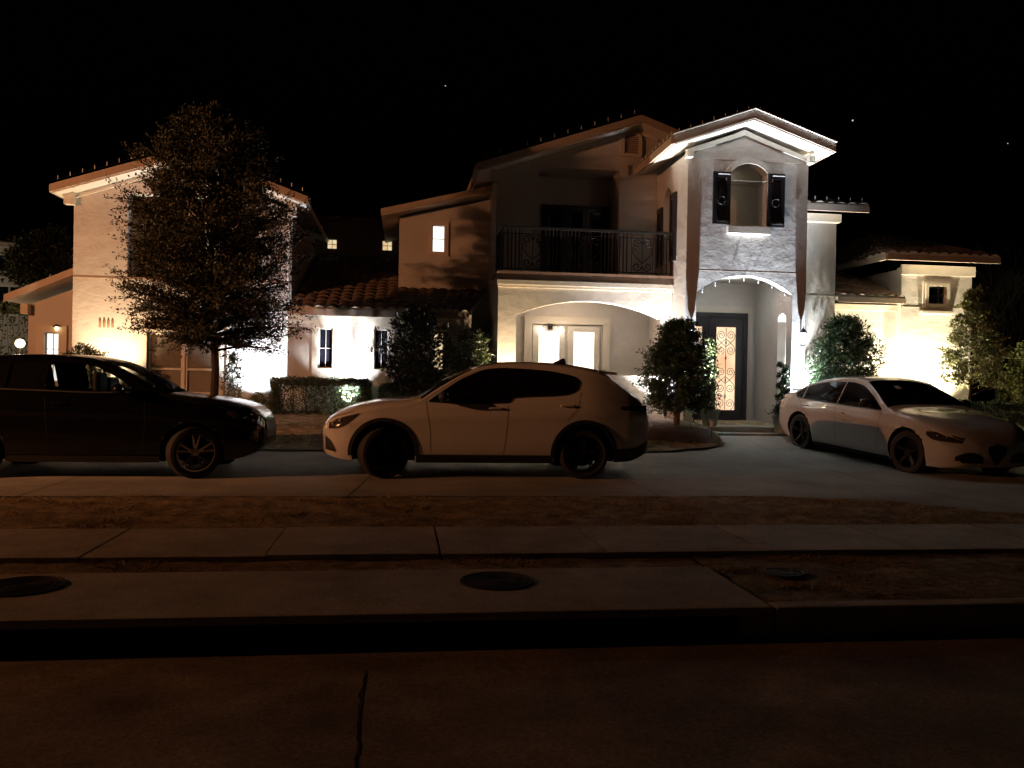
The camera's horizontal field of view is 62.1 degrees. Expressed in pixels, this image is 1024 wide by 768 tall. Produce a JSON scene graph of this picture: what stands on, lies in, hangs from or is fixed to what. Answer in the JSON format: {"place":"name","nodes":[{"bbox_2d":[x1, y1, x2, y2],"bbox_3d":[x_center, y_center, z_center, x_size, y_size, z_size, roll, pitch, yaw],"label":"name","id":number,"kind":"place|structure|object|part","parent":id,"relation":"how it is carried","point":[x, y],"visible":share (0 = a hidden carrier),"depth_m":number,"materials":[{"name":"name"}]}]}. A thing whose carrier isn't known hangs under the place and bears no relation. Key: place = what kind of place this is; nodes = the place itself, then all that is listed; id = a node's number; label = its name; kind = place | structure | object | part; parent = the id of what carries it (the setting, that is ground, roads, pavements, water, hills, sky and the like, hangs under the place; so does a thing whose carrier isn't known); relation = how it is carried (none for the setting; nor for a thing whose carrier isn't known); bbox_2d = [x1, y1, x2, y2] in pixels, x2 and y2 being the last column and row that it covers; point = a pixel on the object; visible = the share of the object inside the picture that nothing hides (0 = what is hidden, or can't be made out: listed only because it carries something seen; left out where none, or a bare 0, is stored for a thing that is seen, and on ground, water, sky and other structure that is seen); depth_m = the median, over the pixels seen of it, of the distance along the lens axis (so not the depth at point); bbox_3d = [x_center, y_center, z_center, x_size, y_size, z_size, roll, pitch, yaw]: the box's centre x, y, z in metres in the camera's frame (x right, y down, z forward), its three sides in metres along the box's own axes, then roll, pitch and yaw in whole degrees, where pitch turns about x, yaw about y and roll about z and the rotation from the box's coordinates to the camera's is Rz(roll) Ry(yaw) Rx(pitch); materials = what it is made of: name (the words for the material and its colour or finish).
{"place":"outdoors","nodes":[
{"label":"outdoors","id":0,"kind":"place"},
{"bbox_2d":[79,530,765,565],"bbox_3d":[-0.100,1.626,8.321,82.000,0.175,1.300,1,0,-7],"label":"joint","id":1,"kind":"object","parent":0,"point":[438,547],"depth_m":7.90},
{"bbox_2d":[0,633,1023,767],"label":"road","id":2,"kind":"structure","parent":0,"point":[735,701],"depth_m":4.76,"materials":[{"name":"grey asphalt"}]},
{"bbox_2d":[354,671,365,767],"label":"road joint","id":3,"kind":"object","parent":2,"relation":"on","point":[357,735],"visible":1,"depth_m":4.42,"materials":[{"name":"black asphalt"}]},
{"bbox_2d":[0,566,772,649],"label":"inlet slab","id":4,"kind":"structure","parent":2,"relation":"on","point":[118,600],"depth_m":6.15,"materials":[{"name":"concrete"}]},
{"bbox_2d":[0,576,66,596],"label":"manhole cover","id":5,"kind":"object","parent":4,"relation":"on","point":[21,586],"visible":1,"depth_m":6.26,"materials":[{"name":"metal"}]},
{"bbox_2d":[0,616,717,636],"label":"inlet shadow wall","id":6,"kind":"structure","parent":4,"relation":"on","point":[310,627],"depth_m":6.12,"materials":[{"name":"black concrete"}]},
{"bbox_2d":[460,571,533,590],"bbox_3d":[-0.119,1.542,6.694,0.580,0.020,0.580,1,0,-7],"label":"manhole cover","id":7,"kind":"object","parent":4,"relation":"on","point":[495,580],"visible":1,"depth_m":6.66,"materials":[{"name":"metal"}]},
{"bbox_2d":[768,598,1023,638],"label":"kerb","id":8,"kind":"structure","parent":2,"relation":"on","point":[833,619],"depth_m":6.20,"materials":[{"name":"concrete"}]},
{"bbox_2d":[0,436,1023,513],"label":"driveway","id":9,"kind":"structure","parent":0,"point":[739,466],"depth_m":12.45,"materials":[{"name":"concrete"}]},
{"bbox_2d":[0,354,275,477],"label":"parked suv","id":10,"kind":"object","parent":9,"relation":"on","point":[72,416],"visible":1,"depth_m":11.69,"materials":[{"name":"black paint"}]},
{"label":"side window","id":11,"kind":"part","parent":10,"relation":"part of","materials":[{"name":"black glass"}]},
{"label":"side window","id":12,"kind":"part","parent":10,"relation":"part of","materials":[{"name":"black glass"}]},
{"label":"side window","id":13,"kind":"part","parent":10,"relation":"part of","materials":[{"name":"black glass"}]},
{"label":"side window","id":14,"kind":"part","parent":10,"relation":"part of","materials":[{"name":"black glass"}]},
{"bbox_2d":[321,358,648,478],"bbox_3d":[-0.424,0.475,13.260,4.932,1.800,2.212,1,0,-7],"label":"parked suv","id":15,"kind":"object","parent":9,"relation":"on","point":[564,415],"visible":1,"depth_m":12.44,"materials":[{"name":"white paint"}]},
{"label":"side window","id":16,"kind":"part","parent":15,"relation":"part of","materials":[{"name":"black glass"}]},
{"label":"rear window","id":17,"kind":"part","parent":15,"relation":"part of","materials":[{"name":"grey glass"}]},
{"bbox_2d":[18,442,968,501],"bbox_3d":[-0.404,1.196,13.824,11.612,0.344,7.500,1,0,-7],"label":"driveway joint","id":18,"kind":"object","parent":9,"relation":"on","point":[592,461],"visible":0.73,"depth_m":12.14,"materials":[{"name":"grey concrete"}]},
{"bbox_2d":[779,376,1023,472],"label":"parked sedan","id":19,"kind":"object","parent":9,"relation":"on","point":[902,423],"visible":1,"depth_m":14.96,"materials":[{"name":"white paint"}]},
{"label":"side window","id":20,"kind":"part","parent":19,"relation":"part of","materials":[{"name":"black glass"}]},
{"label":"side window","id":21,"kind":"part","parent":19,"relation":"part of","materials":[{"name":"black glass"}]},
{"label":"side window","id":22,"kind":"part","parent":19,"relation":"part of","materials":[{"name":"black glass"}]},
{"bbox_2d":[0,524,1023,563],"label":"sidewalk","id":23,"kind":"structure","parent":0,"point":[270,544],"depth_m":8.15,"materials":[{"name":"concrete"}]},
{"bbox_2d":[0,391,1023,603],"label":"ground","id":24,"kind":"structure","parent":0,"point":[980,396],"depth_m":15.49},
{"bbox_2d":[0,240,72,354],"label":"neighbour house","id":25,"kind":"structure","parent":24,"relation":"on","point":[6,286],"depth_m":35.57,"materials":[{"name":"paint"}]},
{"bbox_2d":[0,256,9,271],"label":"window","id":26,"kind":"structure","parent":25,"relation":"in","point":[2,260],"depth_m":35.56,"materials":[{"name":"paint"}]},
{"bbox_2d":[0,284,21,315],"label":"window","id":27,"kind":"structure","parent":25,"relation":"in","point":[4,289],"depth_m":35.58,"materials":[{"name":"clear glass"}]},
{"bbox_2d":[0,558,701,573],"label":"verge","id":28,"kind":"structure","parent":24,"relation":"on","point":[302,565],"depth_m":7.27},
{"bbox_2d":[0,493,1023,601],"bbox_3d":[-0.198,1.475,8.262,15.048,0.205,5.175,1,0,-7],"label":"dry grass","id":29,"kind":"structure","parent":28,"relation":"on","point":[538,563],"depth_m":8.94,"materials":[{"name":"brown plant"}]},
{"bbox_2d":[691,553,1023,602],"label":"verge","id":30,"kind":"structure","parent":24,"relation":"on","point":[959,570],"depth_m":7.20,"materials":[{"name":"green plant"}]},
{"bbox_2d":[763,567,804,577],"bbox_3d":[2.289,1.584,7.168,0.340,0.020,0.340,1,0,-7],"label":"meter cover","id":31,"kind":"object","parent":30,"relation":"on","point":[783,572],"visible":1,"depth_m":7.13,"materials":[{"name":"metal"}]},
{"bbox_2d":[0,0,1023,391],"label":"sky","id":32,"kind":"structure","parent":0,"point":[355,94],"materials":[{"name":"black"}]},
{"bbox_2d":[263,408,1023,451],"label":"lawn","id":33,"kind":"structure","parent":0,"point":[314,432],"depth_m":16.44,"materials":[{"name":"green plant"}]},
{"bbox_2d":[0,299,27,354],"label":"tall hedge","id":34,"kind":"object","parent":33,"relation":"on","point":[11,307],"visible":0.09,"depth_m":23.90,"materials":[{"name":"green plant"}]},
{"bbox_2d":[15,339,24,353],"bbox_3d":[-13.026,-0.202,22.510,0.240,1.980,0.240,1,0,-7],"label":"globe lamp","id":35,"kind":"object","parent":33,"relation":"on","point":[19,343],"visible":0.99,"depth_m":22.44,"materials":[{"name":"glass"}]},
{"bbox_2d":[0,223,73,289],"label":"round tree","id":36,"kind":"object","parent":33,"relation":"on","point":[50,249],"visible":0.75,"depth_m":29.25,"materials":[{"name":"green plant"}]},
{"bbox_2d":[103,100,322,394],"bbox_3d":[-5.309,-1.938,15.342,3.765,6.237,3.730,1,0,-31],"label":"oak tree","id":37,"kind":"object","parent":33,"relation":"on","point":[211,280],"visible":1,"depth_m":14.76,"materials":[{"name":"green plant"}]},
{"bbox_2d":[278,410,334,412],"bbox_3d":[-4.459,0.622,19.495,11.000,0.039,1.600,1,0,-7],"label":"mulch bed","id":38,"kind":"object","parent":33,"relation":"on","point":[316,411],"visible":0.04,"depth_m":18.92,"materials":[{"name":"brown soil"}]},
{"bbox_2d":[60,342,112,386],"bbox_3d":[-9.220,-0.111,18.359,1.176,1.595,1.212,1,0,-7],"label":"round bush","id":39,"kind":"object","parent":38,"relation":"on","point":[87,350],"visible":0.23,"depth_m":18.29,"materials":[{"name":"green plant"}]},
{"bbox_2d":[219,351,248,398],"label":"thin shrub","id":40,"kind":"object","parent":38,"relation":"on","point":[233,358],"visible":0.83,"depth_m":19.07,"materials":[{"name":"green plant"}]},
{"bbox_2d":[245,390,268,408],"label":"shrub","id":41,"kind":"object","parent":38,"relation":"on","point":[255,398],"visible":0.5,"depth_m":18.86,"materials":[{"name":"green plant"}]},
{"bbox_2d":[266,373,373,414],"bbox_3d":[-4.199,0.273,18.718,2.323,1.017,0.956,1,0,-7],"label":"clipped hedge","id":42,"kind":"object","parent":33,"relation":"on","point":[274,402],"visible":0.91,"depth_m":18.46,"materials":[{"name":"green plant"}]},
{"bbox_2d":[377,381,425,398],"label":"clipped hedge","id":43,"kind":"object","parent":33,"relation":"on","point":[387,386],"visible":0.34,"depth_m":18.77,"materials":[{"name":"green plant"}]},
{"bbox_2d":[367,303,457,394],"bbox_3d":[-2.159,-0.473,18.383,1.993,2.573,1.880,1,0,-7],"label":"magnolia shrub","id":44,"kind":"object","parent":33,"relation":"on","point":[413,325],"visible":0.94,"depth_m":18.33,"materials":[{"name":"green plant"}]},
{"bbox_2d":[445,328,494,375],"bbox_3d":[-0.927,-0.210,18.943,1.255,2.086,1.165,1,0,-7],"label":"dark shrub","id":45,"kind":"object","parent":33,"relation":"on","point":[465,355],"visible":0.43,"depth_m":18.76,"materials":[{"name":"green plant"}]},
{"bbox_2d":[3,107,1000,435],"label":"stucco house","id":46,"kind":"structure","parent":33,"relation":"on","point":[609,247],"depth_m":20.26,"materials":[{"name":"paint"}]},
{"bbox_2d":[46,333,57,381],"bbox_3d":[-10.961,-0.641,20.334,0.320,1.160,0.060,1,0,-7],"label":"window","id":47,"kind":"structure","parent":46,"relation":"in","point":[51,338],"depth_m":20.34,"materials":[{"name":"white glass"}]},
{"bbox_2d":[148,332,182,388],"bbox_3d":[-8.014,-0.479,19.719,0.770,1.410,0.080,1,0,-7],"label":"window","id":48,"kind":"structure","parent":46,"relation":"in","point":[169,366],"depth_m":19.73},
{"bbox_2d":[52,152,306,192],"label":"string lights","id":49,"kind":"object","parent":46,"relation":"attached to","point":[144,155],"visible":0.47,"depth_m":18.99,"materials":[{"name":"black plastic"}]},
{"bbox_2d":[185,339,219,393],"bbox_3d":[-7.211,-0.465,19.824,0.770,1.410,0.080,1,0,-7],"label":"window","id":50,"kind":"structure","parent":46,"relation":"in","point":[198,368],"depth_m":19.83,"materials":[{"name":"brown glass"}]},
{"bbox_2d":[318,328,332,368],"bbox_3d":[-4.306,-0.827,19.673,0.340,0.940,0.060,1,0,-7],"label":"window","id":51,"kind":"structure","parent":46,"relation":"in","point":[325,335],"depth_m":19.68,"materials":[{"name":"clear glass"}]},
{"bbox_2d":[327,239,336,248],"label":"window","id":52,"kind":"structure","parent":46,"relation":"in","point":[332,244],"depth_m":25.22,"materials":[{"name":"glass"}]},
{"bbox_2d":[374,329,388,369],"bbox_3d":[-3.047,-0.805,19.837,0.340,0.940,0.060,1,0,-7],"label":"window","id":53,"kind":"structure","parent":46,"relation":"in","point":[379,361],"depth_m":19.84,"materials":[{"name":"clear glass"}]},
{"bbox_2d":[382,241,391,250],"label":"window","id":54,"kind":"structure","parent":46,"relation":"in","point":[385,246],"depth_m":25.43,"materials":[{"name":"glass"}]},
{"bbox_2d":[431,331,443,369],"bbox_3d":[-1.758,-0.783,20.004,0.320,0.940,0.060,1,0,-7],"label":"window","id":55,"kind":"structure","parent":46,"relation":"in","point":[440,347],"depth_m":20.02,"materials":[{"name":"glass"}]},
{"bbox_2d":[432,226,444,251],"bbox_3d":[-1.879,-3.702,21.747,0.310,0.670,0.060,1,0,-7],"label":"window","id":56,"kind":"structure","parent":46,"relation":"in","point":[438,241],"depth_m":21.76,"materials":[{"name":"white glass"}]},
{"bbox_2d":[532,325,564,362],"bbox_3d":[0.883,-0.301,20.847,0.790,2.260,0.045,1,0,-7],"label":"french door","id":57,"kind":"structure","parent":46,"relation":"in","point":[548,346],"depth_m":20.84,"materials":[{"name":"white glass"}]},
{"bbox_2d":[538,324,562,332],"bbox_3d":[0.943,-1.354,20.715,0.616,0.230,0.172,1,0,-7],"label":"wall lamp","id":58,"kind":"object","parent":46,"relation":"attached to","point":[550,327],"visible":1,"depth_m":20.68,"materials":[{"name":"metal"}]},
{"bbox_2d":[543,207,564,271],"bbox_3d":[1.058,-3.492,21.432,0.520,1.880,0.045,1,0,-7],"label":"balcony door","id":59,"kind":"structure","parent":46,"relation":"in","point":[553,217],"depth_m":21.43,"materials":[{"name":"paint"}]},
{"bbox_2d":[481,110,639,158],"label":"string lights","id":60,"kind":"object","parent":46,"relation":"attached to","point":[560,135],"visible":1,"depth_m":19.98,"materials":[{"name":"black plastic"}]},
{"bbox_2d":[564,208,585,272],"bbox_3d":[1.594,-3.483,21.501,0.520,1.880,0.045,1,0,-7],"label":"balcony door","id":61,"kind":"structure","parent":46,"relation":"in","point":[574,218],"depth_m":21.50,"materials":[{"name":"paint"}]},
{"bbox_2d":[567,326,599,369],"bbox_3d":[1.745,-0.286,20.960,0.790,2.260,0.045,1,0,-7],"label":"french door","id":62,"kind":"structure","parent":46,"relation":"in","point":[583,341],"depth_m":20.96,"materials":[{"name":"white glass"}]},
{"bbox_2d":[585,209,606,273],"bbox_3d":[2.129,-3.474,21.571,0.520,1.880,0.045,1,0,-7],"label":"balcony door","id":63,"kind":"structure","parent":46,"relation":"in","point":[595,219],"depth_m":21.57,"materials":[{"name":"paint"}]},
{"bbox_2d":[694,317,708,419],"bbox_3d":[4.364,-0.378,20.766,0.846,2.536,0.052,1,0,-7],"label":"entry door","id":64,"kind":"structure","parent":46,"relation":"in","point":[703,322],"depth_m":20.78,"materials":[{"name":"paint"}]},
{"bbox_2d":[701,337,721,426],"bbox_3d":[4.361,-0.055,18.668,0.553,1.962,0.480,1,0,19],"label":"potted plant","id":65,"kind":"object","parent":46,"relation":"on","point":[708,415],"visible":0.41,"depth_m":18.58,"materials":[{"name":"green plant"}]},
{"bbox_2d":[709,317,743,419],"bbox_3d":[5.246,-0.363,20.880,0.846,2.536,0.052,1,0,-7],"label":"entry door","id":66,"kind":"structure","parent":46,"relation":"in","point":[729,331],"depth_m":20.89,"materials":[{"name":"paint"}]},
{"bbox_2d":[641,107,828,162],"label":"string lights","id":67,"kind":"object","parent":46,"relation":"attached to","point":[690,127],"visible":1,"depth_m":18.36,"materials":[{"name":"black plastic"}]},
{"bbox_2d":[698,277,789,295],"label":"string lights","id":68,"kind":"object","parent":46,"relation":"hanging from","point":[743,280],"visible":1,"depth_m":18.74,"materials":[{"name":"white plastic"}]},
{"bbox_2d":[765,361,790,433],"bbox_3d":[5.858,0.279,18.519,0.715,1.580,0.734,1,0,-7],"label":"potted plant","id":69,"kind":"object","parent":46,"relation":"on","point":[776,410],"visible":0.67,"depth_m":18.45,"materials":[{"name":"green plant"}]},
{"bbox_2d":[799,326,806,346],"bbox_3d":[6.402,-1.043,18.779,0.166,0.470,0.227,1,0,-30],"label":"wall lantern","id":70,"kind":"object","parent":46,"relation":"attached to","point":[803,332],"depth_m":18.71,"materials":[{"name":"metal"}]},
{"bbox_2d":[808,196,862,201],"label":"string lights","id":71,"kind":"object","parent":46,"relation":"attached to","point":[834,200],"visible":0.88,"depth_m":19.79,"materials":[{"name":"black plastic"}]},
{"bbox_2d":[929,287,943,303],"bbox_3d":[10.349,-2.166,20.887,0.490,0.430,0.060,1,0,-7],"label":"window","id":72,"kind":"structure","parent":46,"relation":"in","point":[936,294],"depth_m":20.90,"materials":[{"name":"glass"}]},
{"bbox_2d":[648,417,720,443],"bbox_3d":[2.746,0.951,17.947,2.900,0.411,2.630,1,0,-7],"label":"mulch bed","id":73,"kind":"object","parent":33,"relation":"on","point":[661,429],"visible":0.38,"depth_m":17.19,"materials":[{"name":"brown soil"}]},
{"bbox_2d":[630,315,722,424],"bbox_3d":[3.380,-0.252,17.546,1.851,2.351,1.923,1,0,-7],"label":"holly bush","id":74,"kind":"object","parent":73,"relation":"on","point":[678,361],"visible":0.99,"depth_m":17.31,"materials":[{"name":"green plant"}]},
{"bbox_2d":[709,418,715,436],"bbox_3d":[4.061,0.915,17.295,0.150,0.430,0.150,1,0,-7],"label":"path light","id":75,"kind":"object","parent":73,"relation":"on","point":[712,420],"visible":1,"depth_m":17.26,"materials":[{"name":"black plastic"}]},
{"bbox_2d":[804,312,886,384],"bbox_3d":[7.713,-0.357,19.815,1.982,2.689,2.086,1,0,-7],"label":"holly bush","id":76,"kind":"object","parent":33,"relation":"on","point":[847,332],"visible":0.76,"depth_m":19.47,"materials":[{"name":"green plant"}]},
{"bbox_2d":[930,284,1016,400],"bbox_3d":[10.563,-0.592,19.589,1.705,3.452,1.830,1,0,-7],"label":"young tree","id":77,"kind":"object","parent":33,"relation":"on","point":[973,305],"visible":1,"depth_m":19.36,"materials":[{"name":"green plant"}]},
{"bbox_2d":[958,398,1023,429],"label":"clipped hedge","id":78,"kind":"object","parent":33,"relation":"on","point":[988,406],"visible":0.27,"depth_m":17.48,"materials":[{"name":"green plant"}]},
{"bbox_2d":[966,231,1023,416],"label":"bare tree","id":79,"kind":"object","parent":33,"relation":"on","point":[1001,305],"visible":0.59,"depth_m":26.01,"materials":[{"name":"green plant"}]},
{"bbox_2d":[993,340,1023,413],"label":"garden shrub","id":80,"kind":"object","parent":33,"relation":"on","point":[1017,379],"visible":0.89,"depth_m":20.72,"materials":[{"name":"green plant"}]}
]}

